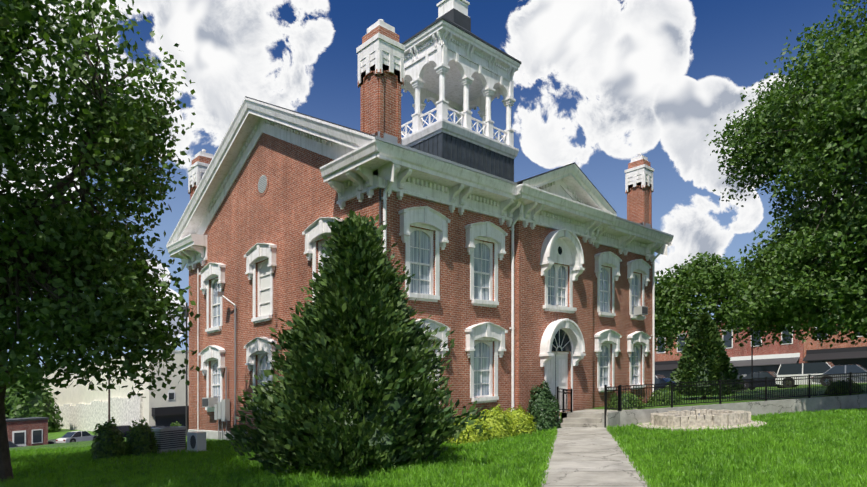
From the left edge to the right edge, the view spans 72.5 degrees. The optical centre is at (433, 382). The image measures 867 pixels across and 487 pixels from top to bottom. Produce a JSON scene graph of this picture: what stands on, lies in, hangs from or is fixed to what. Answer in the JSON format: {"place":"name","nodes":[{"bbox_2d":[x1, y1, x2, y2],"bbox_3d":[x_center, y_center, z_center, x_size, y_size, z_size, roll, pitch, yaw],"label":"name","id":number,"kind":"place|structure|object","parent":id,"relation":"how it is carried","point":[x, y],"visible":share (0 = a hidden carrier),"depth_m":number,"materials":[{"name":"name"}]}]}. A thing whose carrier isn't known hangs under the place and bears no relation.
{"place":"outdoors","nodes":[
{"label":"outdoors","id":0,"kind":"place"},
{"bbox_2d":[0,0,866,366],"label":"sky","id":1,"kind":"structure","parent":0,"point":[599,84],"materials":[{"name":"blue"}]},
{"bbox_2d":[0,383,866,486],"bbox_3d":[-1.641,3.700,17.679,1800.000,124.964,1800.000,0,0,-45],"label":"lawn","id":2,"kind":"structure","parent":0,"point":[57,435],"depth_m":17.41,"materials":[{"name":"green plant"}]},
{"bbox_2d":[0,1,33,30],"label":"shade tree","id":3,"kind":"object","parent":2,"relation":"on","point":[24,14],"visible":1,"depth_m":8.46,"materials":[{"name":"green plant"}]},
{"bbox_2d":[6,417,48,445],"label":"brick building","id":4,"kind":"structure","parent":2,"relation":"on","point":[30,431],"depth_m":62.94,"materials":[{"name":"red brick"}]},
{"bbox_2d":[17,364,39,381],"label":"tree","id":5,"kind":"object","parent":2,"relation":"on","point":[23,368],"depth_m":125.34,"materials":[{"name":"green plant"}]},
{"bbox_2d":[4,375,63,432],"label":"tree","id":6,"kind":"object","parent":2,"relation":"on","point":[42,405],"visible":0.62,"depth_m":96.95,"materials":[{"name":"green plant"}]},
{"bbox_2d":[0,0,200,482],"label":"maple tree","id":7,"kind":"object","parent":2,"relation":"on","point":[60,254],"visible":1,"depth_m":13.97,"materials":[{"name":"green plant"}]},
{"bbox_2d":[89,417,125,459],"bbox_3d":[-10.572,1.826,19.222,1.052,1.459,1.120,0,0,-45],"label":"young bush","id":8,"kind":"object","parent":2,"relation":"on","point":[109,439],"visible":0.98,"depth_m":18.96,"materials":[{"name":"green plant"}]},
{"bbox_2d":[99,367,118,421],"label":"utility pole","id":9,"kind":"object","parent":2,"relation":"on","point":[108,399],"visible":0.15,"depth_m":71.15,"materials":[{"name":"brown wood"}]},
{"bbox_2d":[42,350,188,430],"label":"building","id":10,"kind":"structure","parent":2,"relation":"on","point":[82,407],"depth_m":85.55,"materials":[{"name":"painted concrete"},{"name":"stucco"},{"name":"glass"}]},
{"bbox_2d":[124,417,158,456],"bbox_3d":[-9.828,1.825,19.865,1.073,1.398,1.055,0,0,16],"label":"young bush","id":11,"kind":"object","parent":2,"relation":"on","point":[140,439],"visible":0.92,"depth_m":19.59,"materials":[{"name":"green plant"}]},
{"bbox_2d":[151,426,185,453],"bbox_3d":[-9.258,1.994,20.657,1.000,0.945,1.000,0,0,-45],"label":"ac condenser","id":12,"kind":"object","parent":2,"relation":"on","point":[171,438],"visible":0.73,"depth_m":20.33,"materials":[{"name":"metal"}]},
{"bbox_2d":[170,421,181,425],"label":"young bush","id":13,"kind":"object","parent":2,"relation":"on","point":[175,424],"visible":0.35,"depth_m":35.00,"materials":[{"name":"green plant"}]},
{"bbox_2d":[185,431,206,452],"bbox_3d":[-8.064,2.027,20.123,0.400,0.741,0.900,0,0,-45],"label":"air conditioning unit","id":14,"kind":"object","parent":2,"relation":"on","point":[196,441],"visible":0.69,"depth_m":19.89,"materials":[{"name":"metal"}]},
{"bbox_2d":[224,209,492,479],"bbox_3d":[-1.730,-0.959,14.871,5.906,6.584,6.831,0,0,-45],"label":"cedar tree","id":15,"kind":"object","parent":2,"relation":"on","point":[354,387],"visible":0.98,"depth_m":13.64,"materials":[{"name":"green plant"}]},
{"bbox_2d":[166,0,673,441],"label":"courthouse","id":16,"kind":"structure","parent":2,"relation":"on","point":[521,288],"depth_m":22.98,"materials":[{"name":"brick"}]},
{"bbox_2d":[445,414,491,445],"bbox_3d":[1.123,1.456,18.998,1.776,1.073,1.402,0,0,-45],"label":"spirea shrub","id":17,"kind":"object","parent":2,"relation":"on","point":[476,436],"visible":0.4,"depth_m":18.54,"materials":[{"name":"yellow plant"}]},
{"bbox_2d":[480,404,516,438],"bbox_3d":[2.058,1.323,20.009,1.762,1.237,1.418,0,0,-45],"label":"spirea shrub","id":18,"kind":"object","parent":2,"relation":"on","point":[498,420],"visible":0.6,"depth_m":19.63,"materials":[{"name":"yellow plant"}]},
{"bbox_2d":[504,405,536,434],"bbox_3d":[2.939,1.330,20.970,1.465,1.129,1.360,0,0,-6],"label":"spirea shrub","id":19,"kind":"object","parent":2,"relation":"on","point":[524,423],"visible":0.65,"depth_m":20.61,"materials":[{"name":"yellow plant"}]},
{"bbox_2d":[526,380,560,430],"bbox_3d":[4.096,0.863,22.305,1.589,1.984,1.304,0,0,-45],"label":"holly shrub","id":20,"kind":"object","parent":2,"relation":"on","point":[543,408],"visible":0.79,"depth_m":21.96,"materials":[{"name":"green plant"}]},
{"bbox_2d":[637,409,765,430],"bbox_3d":[9.451,1.323,21.032,4.200,0.690,4.200,0,0,-45],"label":"stone planter ring","id":21,"kind":"object","parent":2,"relation":"on","point":[702,418],"visible":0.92,"depth_m":19.86,"materials":[{"name":"stone"}]},
{"bbox_2d":[655,251,757,340],"bbox_3d":[18.657,-4.104,41.041,9.218,10.296,9.136,0,0,-11],"label":"street tree","id":22,"kind":"object","parent":2,"relation":"on","point":[708,281],"visible":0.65,"depth_m":38.92,"materials":[{"name":"green plant"}]},
{"bbox_2d":[557,372,866,427],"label":"iron fence","id":23,"kind":"object","parent":2,"relation":"on","point":[850,376],"visible":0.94,"depth_m":23.66,"materials":[{"name":"black metal"}]},
{"bbox_2d":[655,320,866,377],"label":"brick storefront row","id":24,"kind":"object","parent":2,"relation":"on","point":[771,358],"visible":0.1,"depth_m":63.73,"materials":[{"name":"brick"}]},
{"bbox_2d":[704,0,866,349],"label":"oak tree","id":25,"kind":"object","parent":2,"relation":"on","point":[800,280],"visible":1,"depth_m":24.30,"materials":[{"name":"green plant"}]},
{"bbox_2d":[541,427,646,486],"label":"walkway path","id":26,"kind":"structure","parent":0,"point":[588,456],"depth_m":13.10,"materials":[{"name":"concrete"}]},
{"bbox_2d":[560,383,866,427],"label":"retaining wall","id":27,"kind":"structure","parent":0,"point":[818,402],"depth_m":24.59,"materials":[{"name":"concrete"}]},
{"bbox_2d":[559,413,601,427],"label":"entrance steps","id":28,"kind":"structure","parent":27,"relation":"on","point":[583,420],"depth_m":22.52,"materials":[{"name":"concrete"}]},
{"bbox_2d":[607,391,645,409],"bbox_3d":[7.912,0.737,24.372,1.913,0.832,1.562,0,0,-45],"label":"terrace shrub","id":29,"kind":"object","parent":27,"relation":"on","point":[630,400],"visible":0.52,"depth_m":23.86,"materials":[{"name":"green plant"}]},
{"bbox_2d":[655,375,665,377],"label":"parked car","id":30,"kind":"object","parent":27,"relation":"on","point":[659,376],"visible":0.02,"depth_m":67.36,"materials":[{"name":"white"}]},
{"bbox_2d":[647,387,685,404],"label":"terrace shrub","id":31,"kind":"object","parent":27,"relation":"on","point":[666,397],"visible":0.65,"depth_m":26.39,"materials":[{"name":"green plant"}]},
{"bbox_2d":[655,378,682,393],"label":"parked car","id":32,"kind":"object","parent":27,"relation":"on","point":[660,380],"visible":0.04,"depth_m":49.29,"materials":[{"name":"blue metal"}]},
{"bbox_2d":[655,321,683,355],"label":"street tree","id":33,"kind":"object","parent":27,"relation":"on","point":[668,342],"visible":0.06,"depth_m":53.27,"materials":[{"name":"green plant"}]},
{"bbox_2d":[666,311,746,398],"bbox_3d":[13.524,-1.291,29.630,3.300,4.587,3.401,0,0,-11],"label":"evergreen tree","id":34,"kind":"object","parent":27,"relation":"on","point":[700,359],"visible":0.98,"depth_m":28.92,"materials":[{"name":"green plant"}]},
{"bbox_2d":[749,325,754,389],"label":"street lamp post","id":35,"kind":"object","parent":27,"relation":"on","point":[751,357],"visible":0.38,"depth_m":44.97,"materials":[{"name":"black metal"}]},
{"bbox_2d":[733,371,791,389],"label":"parked car","id":36,"kind":"object","parent":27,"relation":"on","point":[767,374],"visible":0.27,"depth_m":48.67,"materials":[{"name":"grey metal"}]},
{"bbox_2d":[776,362,834,387],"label":"parked car","id":37,"kind":"object","parent":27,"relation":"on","point":[788,370],"visible":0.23,"depth_m":45.95,"materials":[{"name":"white metal"}]},
{"bbox_2d":[812,364,866,385],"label":"parked car","id":38,"kind":"object","parent":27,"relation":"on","point":[844,369],"visible":0.6,"depth_m":41.82,"materials":[{"name":"silver metal"}]},
{"bbox_2d":[824,378,863,395],"bbox_3d":[18.658,0.201,26.908,1.906,0.872,1.475,0,0,-45],"label":"terrace shrub","id":39,"kind":"object","parent":27,"relation":"on","point":[827,389],"visible":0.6,"depth_m":26.57,"materials":[{"name":"green plant"}]},
{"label":"street","id":40,"kind":"structure","parent":0,"visible":0},
{"bbox_2d":[8,441,25,447],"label":"street car","id":41,"kind":"object","parent":40,"relation":"on","point":[12,445],"visible":0.02,"depth_m":58.95,"materials":[{"name":"silver metal"}]},
{"bbox_2d":[56,431,97,442],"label":"street car","id":42,"kind":"object","parent":40,"relation":"on","point":[74,436],"visible":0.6,"depth_m":70.17,"materials":[{"name":"white metal"}]},
{"bbox_2d":[115,425,129,436],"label":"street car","id":43,"kind":"object","parent":40,"relation":"on","point":[125,428],"visible":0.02,"depth_m":72.67,"materials":[{"name":"grey metal"}]},
{"bbox_2d":[151,425,164,430],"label":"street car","id":44,"kind":"object","parent":40,"relation":"on","point":[157,426],"visible":0.02,"depth_m":74.50,"materials":[{"name":"grey metal"}]}
]}

